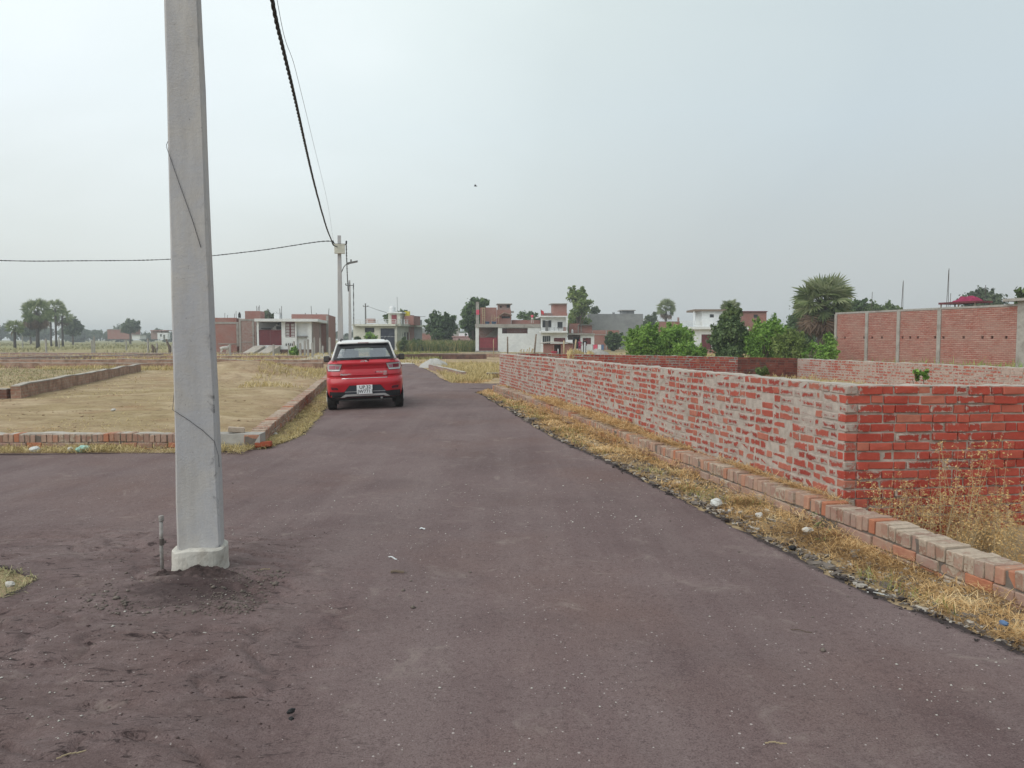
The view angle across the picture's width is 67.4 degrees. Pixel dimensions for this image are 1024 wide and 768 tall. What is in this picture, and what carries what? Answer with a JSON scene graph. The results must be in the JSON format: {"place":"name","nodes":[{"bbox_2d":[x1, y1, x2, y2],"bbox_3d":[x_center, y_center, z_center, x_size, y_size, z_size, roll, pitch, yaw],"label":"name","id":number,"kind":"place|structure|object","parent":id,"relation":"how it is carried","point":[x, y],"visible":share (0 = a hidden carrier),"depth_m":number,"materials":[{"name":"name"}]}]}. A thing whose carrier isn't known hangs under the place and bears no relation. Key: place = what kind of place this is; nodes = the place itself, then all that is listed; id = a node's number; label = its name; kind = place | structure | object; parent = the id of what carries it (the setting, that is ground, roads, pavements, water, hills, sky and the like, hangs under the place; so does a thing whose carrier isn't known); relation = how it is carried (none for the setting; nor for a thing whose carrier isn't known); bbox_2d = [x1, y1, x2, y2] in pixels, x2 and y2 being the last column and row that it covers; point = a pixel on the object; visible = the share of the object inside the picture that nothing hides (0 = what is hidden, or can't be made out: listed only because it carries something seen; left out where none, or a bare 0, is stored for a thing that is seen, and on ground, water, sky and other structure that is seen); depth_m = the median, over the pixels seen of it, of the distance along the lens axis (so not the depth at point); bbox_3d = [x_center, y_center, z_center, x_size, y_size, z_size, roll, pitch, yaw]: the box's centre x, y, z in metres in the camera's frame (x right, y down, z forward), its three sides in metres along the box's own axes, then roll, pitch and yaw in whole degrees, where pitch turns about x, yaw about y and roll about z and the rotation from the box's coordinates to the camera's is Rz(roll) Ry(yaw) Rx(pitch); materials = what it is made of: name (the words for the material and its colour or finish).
{"place":"outdoors","nodes":[
{"label":"outdoors","id":0,"kind":"place"},
{"bbox_2d":[0,369,315,432],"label":"dry grass","id":1,"kind":"structure","parent":0,"point":[110,408],"depth_m":20.09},
{"bbox_2d":[0,352,797,363],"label":"wild grass","id":2,"kind":"structure","parent":0,"point":[327,354],"depth_m":61.07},
{"bbox_2d":[396,338,475,351],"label":"crop field","id":3,"kind":"structure","parent":0,"point":[462,345],"depth_m":92.44,"materials":[{"name":"green plant"}]},
{"bbox_2d":[0,364,1023,767],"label":"road","id":4,"kind":"structure","parent":0,"point":[604,612],"depth_m":4.21,"materials":[{"name":"asphalt"}]},
{"bbox_2d":[158,515,165,569],"bbox_3d":[-2.398,1.148,5.276,0.048,0.495,0.034,0,3,0],"label":"ground pipe","id":5,"kind":"object","parent":4,"relation":"on","point":[162,541],"visible":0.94,"depth_m":5.26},
{"bbox_2d":[62,568,289,615],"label":"soil crumbs","id":6,"kind":"object","parent":4,"relation":"on","point":[274,583],"visible":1,"depth_m":4.62,"materials":[{"name":"soil"}]},
{"bbox_2d":[14,532,374,765],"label":"soil crumbs","id":7,"kind":"object","parent":4,"relation":"on","point":[175,650],"visible":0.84,"depth_m":3.84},
{"bbox_2d":[164,0,229,570],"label":"power pole","id":8,"kind":"object","parent":4,"relation":"on","point":[201,541],"visible":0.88,"depth_m":5.07,"materials":[{"name":"concrete"}]},
{"bbox_2d":[175,564,236,577],"bbox_3d":[-2.015,1.234,5.042,0.500,0.097,0.260,0,3,0],"label":"soil heap","id":9,"kind":"object","parent":4,"relation":"on","point":[197,570],"visible":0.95,"depth_m":5.00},
{"bbox_2d":[324,337,404,409],"bbox_3d":[-3.622,-0.322,18.913,1.990,1.628,3.692,-2,4,-10],"label":"parked car","id":10,"kind":"object","parent":4,"relation":"on","point":[353,375],"visible":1,"depth_m":17.26,"materials":[{"name":"red paint"}]},
{"bbox_2d":[0,473,1010,766],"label":"grit","id":11,"kind":"object","parent":4,"relation":"on","point":[440,687],"visible":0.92,"depth_m":3.87,"materials":[{"name":"gravel"}]},
{"bbox_2d":[481,393,1023,653],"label":"rubble","id":12,"kind":"object","parent":4,"relation":"on","point":[870,591],"visible":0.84,"depth_m":5.25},
{"bbox_2d":[0,340,1023,652],"bbox_3d":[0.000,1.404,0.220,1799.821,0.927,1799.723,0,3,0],"label":"ground","id":13,"kind":"structure","parent":0,"point":[258,406],"depth_m":17.12,"materials":[{"name":"soil"}]},
{"bbox_2d":[4,320,24,348],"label":"fan palm","id":14,"kind":"object","parent":13,"relation":"on","point":[19,325],"visible":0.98,"depth_m":119.59,"materials":[{"name":"green plant"}]},
{"bbox_2d":[0,566,36,597],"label":"dry grass","id":15,"kind":"structure","parent":13,"relation":"on","point":[9,575],"depth_m":5.07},
{"bbox_2d":[18,298,53,347],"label":"fan palm","id":16,"kind":"object","parent":13,"relation":"on","point":[36,318],"visible":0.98,"depth_m":128.93,"materials":[{"name":"green plant"}]},
{"bbox_2d":[47,299,66,346],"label":"fan palm","id":17,"kind":"object","parent":13,"relation":"on","point":[58,303],"visible":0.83,"depth_m":149.45,"materials":[{"name":"green plant"}]},
{"bbox_2d":[51,307,72,346],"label":"fan palm","id":18,"kind":"object","parent":13,"relation":"on","point":[63,322],"visible":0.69,"depth_m":154.48,"materials":[{"name":"green plant"}]},
{"bbox_2d":[0,366,146,386],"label":"yellow grass","id":19,"kind":"structure","parent":13,"relation":"on","point":[30,371],"depth_m":32.31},
{"bbox_2d":[63,316,84,344],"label":"tree","id":20,"kind":"object","parent":13,"relation":"on","point":[75,327],"visible":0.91,"depth_m":188.75,"materials":[{"name":"green plant"}]},
{"bbox_2d":[10,364,140,398],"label":"wall","id":21,"kind":"structure","parent":13,"relation":"on","point":[28,389],"depth_m":23.56,"materials":[{"name":"brick"}]},
{"bbox_2d":[0,354,163,358],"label":"wall","id":22,"kind":"structure","parent":13,"relation":"on","point":[57,357],"depth_m":54.28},
{"bbox_2d":[0,323,171,341],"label":"distant trees","id":23,"kind":"object","parent":13,"relation":"on","point":[85,335],"visible":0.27,"depth_m":336.68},
{"bbox_2d":[0,364,172,369],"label":"dry grass","id":24,"kind":"structure","parent":13,"relation":"on","point":[150,367],"depth_m":38.34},
{"bbox_2d":[107,329,140,338],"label":"brick building","id":25,"kind":"structure","parent":13,"relation":"on","point":[114,334],"depth_m":239.53,"materials":[{"name":"brick"}]},
{"bbox_2d":[0,352,249,355],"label":"wall","id":26,"kind":"structure","parent":13,"relation":"on","point":[33,353],"depth_m":71.01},
{"bbox_2d":[0,440,255,454],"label":"dry grass","id":27,"kind":"structure","parent":13,"relation":"on","point":[96,447],"depth_m":10.76,"materials":[{"name":"plant"}]},
{"bbox_2d":[120,318,140,343],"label":"tree","id":28,"kind":"object","parent":13,"relation":"on","point":[129,326],"visible":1,"depth_m":213.94,"materials":[{"name":"green plant"}]},
{"bbox_2d":[0,431,264,449],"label":"brick kerb","id":29,"kind":"structure","parent":13,"relation":"on","point":[142,439],"depth_m":11.09,"materials":[{"name":"brick"}]},
{"bbox_2d":[0,355,306,359],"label":"wall","id":30,"kind":"structure","parent":13,"relation":"on","point":[223,356],"depth_m":56.54,"materials":[{"name":"brick"}]},
{"bbox_2d":[150,330,171,338],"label":"village house","id":31,"kind":"structure","parent":13,"relation":"on","point":[160,334],"depth_m":228.58,"materials":[{"name":"white paint"}]},
{"bbox_2d":[0,362,323,368],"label":"wall","id":32,"kind":"structure","parent":13,"relation":"on","point":[41,364],"depth_m":39.25,"materials":[{"name":"brick"}]},
{"bbox_2d":[0,358,327,363],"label":"wall","id":33,"kind":"structure","parent":13,"relation":"on","point":[124,360],"depth_m":45.80,"materials":[{"name":"brick"}]},
{"bbox_2d":[10,387,326,450],"bbox_3d":[-8.158,-0.116,28.878,9.628,0.225,36.472,0,3,0],"label":"dry straw","id":34,"kind":"object","parent":13,"relation":"on","point":[275,439],"visible":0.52,"depth_m":14.27,"materials":[{"name":"yellow plant"}]},
{"bbox_2d":[0,342,364,353],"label":"field grass","id":35,"kind":"structure","parent":13,"relation":"on","point":[116,346],"depth_m":122.48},
{"bbox_2d":[215,314,239,352],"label":"brick house","id":36,"kind":"structure","parent":13,"relation":"on","point":[227,331],"depth_m":84.03,"materials":[{"name":"brick"}]},
{"bbox_2d":[239,305,264,352],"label":"brick house","id":37,"kind":"structure","parent":13,"relation":"on","point":[247,332],"depth_m":81.95,"materials":[{"name":"brick"}]},
{"bbox_2d":[236,357,326,388],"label":"dry weeds","id":38,"kind":"object","parent":13,"relation":"on","point":[309,370],"visible":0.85,"depth_m":31.43,"materials":[{"name":"beige plant"}]},
{"bbox_2d":[244,306,326,353],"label":"brick house","id":39,"kind":"structure","parent":13,"relation":"on","point":[281,334],"depth_m":80.33,"materials":[{"name":"white paint"}]},
{"bbox_2d":[244,375,326,449],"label":"brick kerb","id":40,"kind":"structure","parent":13,"relation":"on","point":[275,421],"depth_m":14.78,"materials":[{"name":"brick"}]},
{"bbox_2d":[291,308,335,351],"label":"brick house","id":41,"kind":"structure","parent":13,"relation":"on","point":[328,329],"depth_m":90.34,"materials":[{"name":"brick"}]},
{"bbox_2d":[332,235,357,356],"bbox_3d":[-9.162,-4.422,42.249,1.375,7.438,0.405,-1,3,-10],"label":"power pole","id":42,"kind":"object","parent":13,"relation":"on","point":[339,249],"visible":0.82,"depth_m":42.19,"materials":[{"name":"concrete"}]},
{"bbox_2d":[0,240,335,261],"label":"power cable","id":43,"kind":"object","parent":42,"relation":"hanging from","point":[168,259],"visible":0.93,"depth_m":41.63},
{"bbox_2d":[270,0,336,246],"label":"power cable","id":44,"kind":"object","parent":42,"relation":"hanging from","point":[276,22],"visible":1,"depth_m":12.39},
{"bbox_2d":[345,280,353,339],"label":"power pole","id":45,"kind":"object","parent":13,"relation":"on","point":[349,306],"visible":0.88,"depth_m":73.64,"materials":[{"name":"concrete"}]},
{"bbox_2d":[352,304,424,349],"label":"cream house","id":46,"kind":"structure","parent":13,"relation":"on","point":[396,328],"depth_m":109.60,"materials":[{"name":"paint"}]},
{"bbox_2d":[360,350,458,359],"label":"green patch","id":47,"kind":"object","parent":13,"relation":"on","point":[410,352],"visible":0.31,"depth_m":73.63,"materials":[{"name":"green plant"}]},
{"bbox_2d":[395,354,486,358],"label":"wall","id":48,"kind":"structure","parent":13,"relation":"on","point":[463,356],"depth_m":60.30,"materials":[{"name":"brick"}]},
{"bbox_2d":[423,309,459,340],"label":"tree","id":49,"kind":"object","parent":13,"relation":"on","point":[440,327],"visible":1,"depth_m":110.74,"materials":[{"name":"green plant"}]},
{"bbox_2d":[432,360,498,382],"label":"dry grass","id":50,"kind":"structure","parent":13,"relation":"on","point":[476,371],"depth_m":33.53,"materials":[{"name":"plant"}]},
{"bbox_2d":[458,296,485,340],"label":"tree","id":51,"kind":"object","parent":13,"relation":"on","point":[467,323],"visible":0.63,"depth_m":102.43,"materials":[{"name":"green plant"}]},
{"bbox_2d":[475,302,540,351],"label":"white house","id":52,"kind":"structure","parent":13,"relation":"on","point":[520,334],"depth_m":90.17,"materials":[{"name":"paint"}]},
{"bbox_2d":[536,303,567,351],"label":"white house","id":53,"kind":"structure","parent":13,"relation":"on","point":[554,327],"depth_m":89.55,"materials":[{"name":"paint"}]},
{"bbox_2d":[539,340,572,353],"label":"brick shed","id":54,"kind":"structure","parent":13,"relation":"on","point":[548,348],"depth_m":65.97,"materials":[{"name":"red brick"}]},
{"bbox_2d":[566,285,593,323],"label":"tree","id":55,"kind":"object","parent":13,"relation":"on","point":[577,298],"visible":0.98,"depth_m":111.06,"materials":[{"name":"green plant"}]},
{"bbox_2d":[567,324,594,351],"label":"white house","id":56,"kind":"structure","parent":13,"relation":"on","point":[581,332],"depth_m":91.77,"materials":[{"name":"paint"}]},
{"bbox_2d":[592,330,619,349],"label":"brick building","id":57,"kind":"structure","parent":13,"relation":"on","point":[599,336],"depth_m":105.80,"materials":[{"name":"paint"}]},
{"bbox_2d":[528,394,684,454],"bbox_3d":[1.287,0.562,13.681,0.768,0.363,8.081,-1,3,-11],"label":"straw heap","id":58,"kind":"object","parent":13,"relation":"on","point":[546,399],"visible":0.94,"depth_m":13.00,"materials":[{"name":"plant"}]},
{"bbox_2d":[604,330,623,350],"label":"tree","id":59,"kind":"object","parent":13,"relation":"on","point":[612,341],"visible":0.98,"depth_m":97.28,"materials":[{"name":"green plant"}]},
{"bbox_2d":[584,310,645,348],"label":"grey building","id":60,"kind":"structure","parent":13,"relation":"on","point":[623,321],"depth_m":117.65,"materials":[{"name":"paint"}]},
{"bbox_2d":[517,353,737,372],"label":"brick wall","id":61,"kind":"structure","parent":13,"relation":"on","point":[716,363],"depth_m":25.52,"materials":[{"name":"brick"}]},
{"bbox_2d":[620,322,666,354],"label":"bush","id":62,"kind":"object","parent":13,"relation":"on","point":[646,340],"visible":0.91,"depth_m":45.37,"materials":[{"name":"green plant"}]},
{"bbox_2d":[656,298,675,320],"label":"fan palm","id":63,"kind":"object","parent":13,"relation":"on","point":[671,309],"visible":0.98,"depth_m":148.85,"materials":[{"name":"green plant"}]},
{"bbox_2d":[659,322,697,355],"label":"bush","id":64,"kind":"object","parent":13,"relation":"on","point":[679,333],"visible":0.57,"depth_m":48.16,"materials":[{"name":"green plant"}]},
{"bbox_2d":[671,341,708,356],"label":"bush","id":65,"kind":"object","parent":13,"relation":"on","point":[684,348],"visible":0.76,"depth_m":43.49,"materials":[{"name":"green plant"}]},
{"bbox_2d":[681,309,748,352],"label":"white house","id":66,"kind":"structure","parent":13,"relation":"on","point":[704,320],"depth_m":85.53,"materials":[{"name":"paint"}]},
{"bbox_2d":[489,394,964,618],"bbox_3d":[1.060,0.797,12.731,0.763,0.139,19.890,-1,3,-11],"label":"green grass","id":67,"kind":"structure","parent":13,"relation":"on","point":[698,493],"depth_m":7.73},
{"bbox_2d":[706,314,748,356],"bbox_3d":[12.456,-2.429,43.941,2.534,3.182,2.681,0,3,0],"label":"tree","id":68,"kind":"object","parent":13,"relation":"on","point":[724,334],"visible":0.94,"depth_m":43.41,"materials":[{"name":"green plant"}]},
{"bbox_2d":[722,303,742,340],"bbox_3d":[12.605,-2.778,44.337,1.414,3.812,1.578,0,3,0],"label":"tree","id":69,"kind":"object","parent":13,"relation":"on","point":[730,311],"visible":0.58,"depth_m":43.81,"materials":[{"name":"green plant"}]},
{"bbox_2d":[501,396,978,593],"bbox_3d":[1.484,0.820,11.834,0.452,0.233,18.887,-1,3,-11],"label":"dry straw","id":70,"kind":"object","parent":13,"relation":"on","point":[669,465],"visible":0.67,"depth_m":7.13,"materials":[{"name":"plant"}]},
{"bbox_2d":[475,388,1023,648],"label":"dry straw","id":71,"kind":"object","parent":13,"relation":"on","point":[1013,625],"visible":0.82,"depth_m":5.74,"materials":[{"name":"plant"}]},
{"bbox_2d":[740,311,767,331],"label":"brick house","id":72,"kind":"structure","parent":13,"relation":"on","point":[747,317],"depth_m":91.61,"materials":[{"name":"red paint"}]},
{"bbox_2d":[492,385,1023,611],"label":"brick kerb","id":73,"kind":"structure","parent":13,"relation":"on","point":[953,559],"depth_m":6.06,"materials":[{"name":"brick"}]},
{"bbox_2d":[497,384,852,503],"bbox_3d":[1.247,0.485,14.700,0.529,0.344,17.213,-1,3,-11],"label":"dry straw","id":74,"kind":"object","parent":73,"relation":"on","point":[751,469],"visible":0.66,"depth_m":8.46,"materials":[{"name":"plant"}]},
{"bbox_2d":[492,399,1023,651],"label":"litter","id":75,"kind":"object","parent":13,"relation":"on","point":[828,566],"visible":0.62,"depth_m":5.72,"materials":[{"name":"plant"}]},
{"bbox_2d":[499,353,1023,535],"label":"brick wall","id":76,"kind":"structure","parent":13,"relation":"on","point":[840,439],"depth_m":6.89,"materials":[{"name":"brick"}]},
{"bbox_2d":[737,357,796,378],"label":"brick wall","id":77,"kind":"structure","parent":13,"relation":"on","point":[780,366],"depth_m":26.19,"materials":[{"name":"brick"}]},
{"bbox_2d":[742,312,792,357],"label":"bush","id":78,"kind":"object","parent":13,"relation":"on","point":[757,341],"visible":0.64,"depth_m":42.39,"materials":[{"name":"green plant"}]},
{"bbox_2d":[770,328,810,363],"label":"bush","id":79,"kind":"object","parent":13,"relation":"on","point":[790,344],"visible":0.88,"depth_m":40.55,"materials":[{"name":"green plant"}]},
{"bbox_2d":[784,301,816,344],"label":"tree","id":80,"kind":"object","parent":13,"relation":"on","point":[791,322],"visible":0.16,"depth_m":70.96,"materials":[{"name":"green plant"}]},
{"bbox_2d":[800,339,840,359],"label":"bush","id":81,"kind":"object","parent":13,"relation":"on","point":[821,351],"visible":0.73,"depth_m":39.60,"materials":[{"name":"green plant"}]},
{"bbox_2d":[789,271,855,345],"bbox_3d":[23.338,-5.019,57.746,4.857,6.817,5.090,0,3,0],"label":"fan palm","id":82,"kind":"object","parent":13,"relation":"on","point":[813,315],"visible":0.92,"depth_m":56.89,"materials":[{"name":"green plant"}]},
{"bbox_2d":[818,331,838,350],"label":"bush","id":83,"kind":"object","parent":13,"relation":"on","point":[828,338],"visible":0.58,"depth_m":44.79,"materials":[{"name":"green plant"}]},
{"bbox_2d":[849,298,868,311],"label":"tree","id":84,"kind":"object","parent":13,"relation":"on","point":[861,305],"visible":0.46,"depth_m":78.93,"materials":[{"name":"green plant"}]},
{"bbox_2d":[709,353,1022,366],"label":"green weeds","id":85,"kind":"object","parent":13,"relation":"on","point":[928,361],"visible":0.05,"depth_m":33.41,"materials":[{"name":"green plant"}]},
{"bbox_2d":[867,299,902,310],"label":"tree","id":86,"kind":"object","parent":13,"relation":"on","point":[878,307],"visible":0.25,"depth_m":94.27,"materials":[{"name":"green plant"}]},
{"bbox_2d":[864,471,920,522],"bbox_3d":[3.036,1.055,6.164,0.357,0.739,0.309,0,3,-2],"label":"dry weed","id":87,"kind":"object","parent":13,"relation":"on","point":[894,513],"visible":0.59,"depth_m":6.14,"materials":[{"name":"brown plant"}]},
{"bbox_2d":[797,358,1023,384],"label":"brick wall","id":88,"kind":"structure","parent":13,"relation":"on","point":[889,373],"depth_m":21.16,"materials":[{"name":"brick"}]},
{"bbox_2d":[900,477,950,531],"bbox_3d":[3.456,1.118,6.468,0.418,0.745,0.278,1,4,17],"label":"dry weed","id":89,"kind":"object","parent":13,"relation":"on","point":[929,507],"visible":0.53,"depth_m":6.42,"materials":[{"name":"brown plant"}]},
{"bbox_2d":[902,483,952,533],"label":"dry weed","id":90,"kind":"object","parent":13,"relation":"on","point":[932,514],"visible":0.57,"depth_m":6.16,"materials":[{"name":"brown plant"}]},
{"bbox_2d":[834,270,1023,366],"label":"brick building","id":91,"kind":"structure","parent":13,"relation":"on","point":[993,334],"depth_m":39.34,"materials":[{"name":"brick"}]},
{"bbox_2d":[938,301,992,307],"bbox_3d":[23.277,-4.012,39.489,1.020,0.427,2.355,-1,4,-15],"label":"wooden cot","id":92,"kind":"object","parent":91,"relation":"on","point":[962,302],"visible":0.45,"depth_m":39.28,"materials":[{"name":"brown wood"}]},
{"bbox_2d":[921,443,967,534],"bbox_3d":[3.626,0.999,6.425,0.264,0.984,0.474,3,5,45],"label":"dry weed","id":93,"kind":"object","parent":13,"relation":"on","point":[949,517],"visible":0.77,"depth_m":6.48,"materials":[{"name":"brown plant"}]},
{"bbox_2d":[935,490,963,539],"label":"dry weed","id":94,"kind":"object","parent":13,"relation":"on","point":[952,513],"visible":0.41,"depth_m":6.52,"materials":[{"name":"brown plant"}]},
{"bbox_2d":[932,441,968,535],"bbox_3d":[3.613,0.997,6.337,0.256,1.019,0.416,0,3,0],"label":"dry weed","id":95,"kind":"object","parent":13,"relation":"on","point":[951,498],"visible":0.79,"depth_m":6.29,"materials":[{"name":"brown plant"}]},
{"bbox_2d":[938,436,990,533],"bbox_3d":[3.749,0.960,6.374,0.422,1.075,0.265,1,3,12],"label":"dry weed","id":96,"kind":"object","parent":13,"relation":"on","point":[978,475],"visible":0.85,"depth_m":6.34,"materials":[{"name":"brown plant"}]},
{"bbox_2d":[953,494,993,548],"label":"dry weed","id":97,"kind":"object","parent":13,"relation":"on","point":[965,532],"visible":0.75,"depth_m":6.05,"materials":[{"name":"brown plant"}]},
{"bbox_2d":[946,435,1002,537],"bbox_3d":[3.927,0.934,6.548,0.397,1.045,0.306,-2,4,-28],"label":"dry weed","id":98,"kind":"object","parent":13,"relation":"on","point":[968,495],"visible":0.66,"depth_m":6.54,"materials":[{"name":"brown plant"}]},
{"bbox_2d":[956,285,1008,306],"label":"tree","id":99,"kind":"object","parent":13,"relation":"on","point":[996,298],"visible":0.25,"depth_m":98.48,"materials":[{"name":"green plant"}]},
{"bbox_2d":[962,477,1009,551],"bbox_3d":[3.950,1.124,6.438,0.413,0.737,0.275,-1,3,-12],"label":"dry weed","id":100,"kind":"object","parent":13,"relation":"on","point":[984,538],"visible":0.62,"depth_m":6.41,"materials":[{"name":"brown plant"}]},
{"bbox_2d":[975,498,1020,555],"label":"dry weed","id":101,"kind":"object","parent":13,"relation":"on","point":[990,541],"visible":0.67,"depth_m":6.05,"materials":[{"name":"brown plant"}]},
{"bbox_2d":[975,488,1021,555],"bbox_3d":[3.988,1.177,6.340,0.310,0.641,0.359,-3,4,-39],"label":"dry weed","id":102,"kind":"object","parent":13,"relation":"on","point":[983,498],"visible":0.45,"depth_m":6.33,"materials":[{"name":"brown plant"}]},
{"bbox_2d":[986,441,1022,550],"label":"dry weed","id":103,"kind":"object","parent":13,"relation":"on","point":[1002,488],"visible":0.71,"depth_m":6.44,"materials":[{"name":"brown plant"}]},
{"bbox_2d":[987,507,1023,560],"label":"dry weed","id":104,"kind":"object","parent":13,"relation":"on","point":[1002,544],"visible":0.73,"depth_m":5.73,"materials":[{"name":"brown plant"}]},
{"bbox_2d":[987,493,1023,563],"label":"dry weed","id":105,"kind":"object","parent":13,"relation":"on","point":[1018,555],"visible":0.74,"depth_m":5.71,"materials":[{"name":"brown plant"}]},
{"bbox_2d":[0,0,1023,339],"label":"sky","id":106,"kind":"structure","parent":0,"point":[637,154],"materials":[{"name":"grey"}]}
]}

